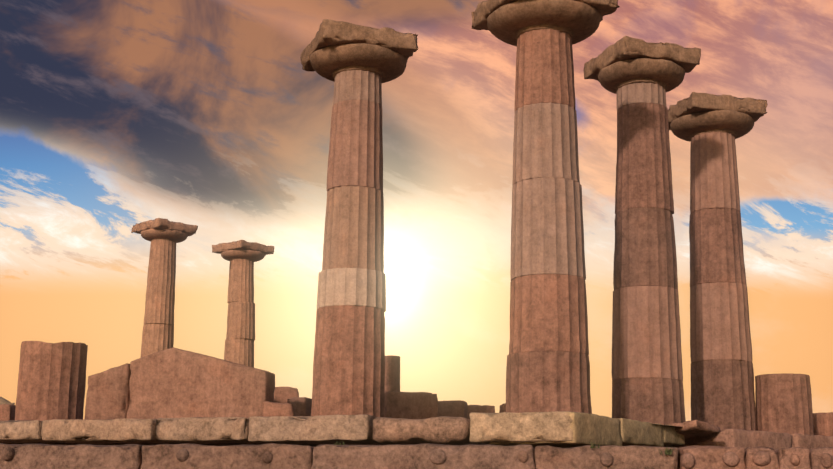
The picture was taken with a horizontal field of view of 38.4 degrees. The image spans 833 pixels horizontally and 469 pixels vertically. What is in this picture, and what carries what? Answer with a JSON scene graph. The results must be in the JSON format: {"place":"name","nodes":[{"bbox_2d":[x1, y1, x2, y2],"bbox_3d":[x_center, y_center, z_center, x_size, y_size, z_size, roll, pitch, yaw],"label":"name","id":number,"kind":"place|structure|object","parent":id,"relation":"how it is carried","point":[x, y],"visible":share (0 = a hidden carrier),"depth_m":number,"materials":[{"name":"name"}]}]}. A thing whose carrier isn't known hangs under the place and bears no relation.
{"place":"outdoors","nodes":[
{"label":"outdoors","id":0,"kind":"place"},
{"bbox_2d":[0,397,14,404],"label":"outcrop terrain rock","id":1,"kind":"object","parent":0,"point":[3,400],"visible":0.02,"depth_m":57.11,"materials":[{"name":"stone"}]},
{"bbox_2d":[131,218,197,357],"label":"column","id":2,"kind":"structure","parent":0,"point":[164,236],"depth_m":30.28,"materials":[{"name":"stone"}]},
{"bbox_2d":[212,240,273,367],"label":"column","id":3,"kind":"structure","parent":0,"point":[242,256],"depth_m":32.12,"materials":[{"name":"stone"}]},
{"bbox_2d":[0,0,832,420],"label":"sky","id":4,"kind":"structure","parent":0,"point":[116,115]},
{"bbox_3d":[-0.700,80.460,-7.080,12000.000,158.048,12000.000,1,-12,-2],"label":"ground","id":5,"kind":"structure","parent":0,"visible":0},
{"bbox_2d":[3,424,678,447],"bbox_3d":[-6.330,7.851,34.531,30.407,2.580,44.750,1,-12,-2],"label":"platform","id":6,"kind":"object","parent":5,"relation":"on","point":[230,444],"depth_m":14.87,"materials":[{"name":"stone"}]},
{"bbox_2d":[84,347,274,419],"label":"gabled block","id":7,"kind":"structure","parent":6,"relation":"on","point":[172,382],"depth_m":15.37,"materials":[{"name":"stone"}]},
{"bbox_2d":[0,355,505,420],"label":"rubble blocks","id":8,"kind":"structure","parent":6,"relation":"on","point":[288,401],"depth_m":17.29,"materials":[{"name":"stone"}]},
{"bbox_2d":[0,411,832,449],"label":"stylobate steps","id":9,"kind":"structure","parent":6,"relation":"on","point":[563,429],"depth_m":13.49,"materials":[{"name":"stone"}]},
{"bbox_2d":[300,19,417,416],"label":"column","id":10,"kind":"structure","parent":9,"relation":"on","point":[358,65],"depth_m":15.42,"materials":[{"name":"stone"}]},
{"bbox_2d":[471,0,619,413],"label":"column","id":11,"kind":"structure","parent":9,"relation":"on","point":[548,367],"depth_m":13.53,"materials":[{"name":"stone"}]},
{"bbox_2d":[15,341,832,435],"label":"broken columns","id":12,"kind":"structure","parent":6,"relation":"on","point":[51,385],"depth_m":17.10,"materials":[{"name":"stone"}]},
{"bbox_2d":[583,36,700,424],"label":"column","id":13,"kind":"structure","parent":6,"relation":"on","point":[639,78],"depth_m":15.71,"materials":[{"name":"stone"}]},
{"bbox_2d":[668,92,767,430],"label":"column","id":14,"kind":"structure","parent":6,"relation":"on","point":[711,128],"depth_m":17.75,"materials":[{"name":"stone"}]},
{"bbox_2d":[0,443,832,468],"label":"stone wall","id":15,"kind":"structure","parent":5,"relation":"on","point":[200,456],"depth_m":11.89,"materials":[{"name":"stone"}]},
{"bbox_2d":[334,441,673,454],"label":"weeds","id":16,"kind":"object","parent":15,"relation":"on","point":[666,451],"visible":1,"depth_m":11.53,"materials":[{"name":"brown plant"}]}
]}

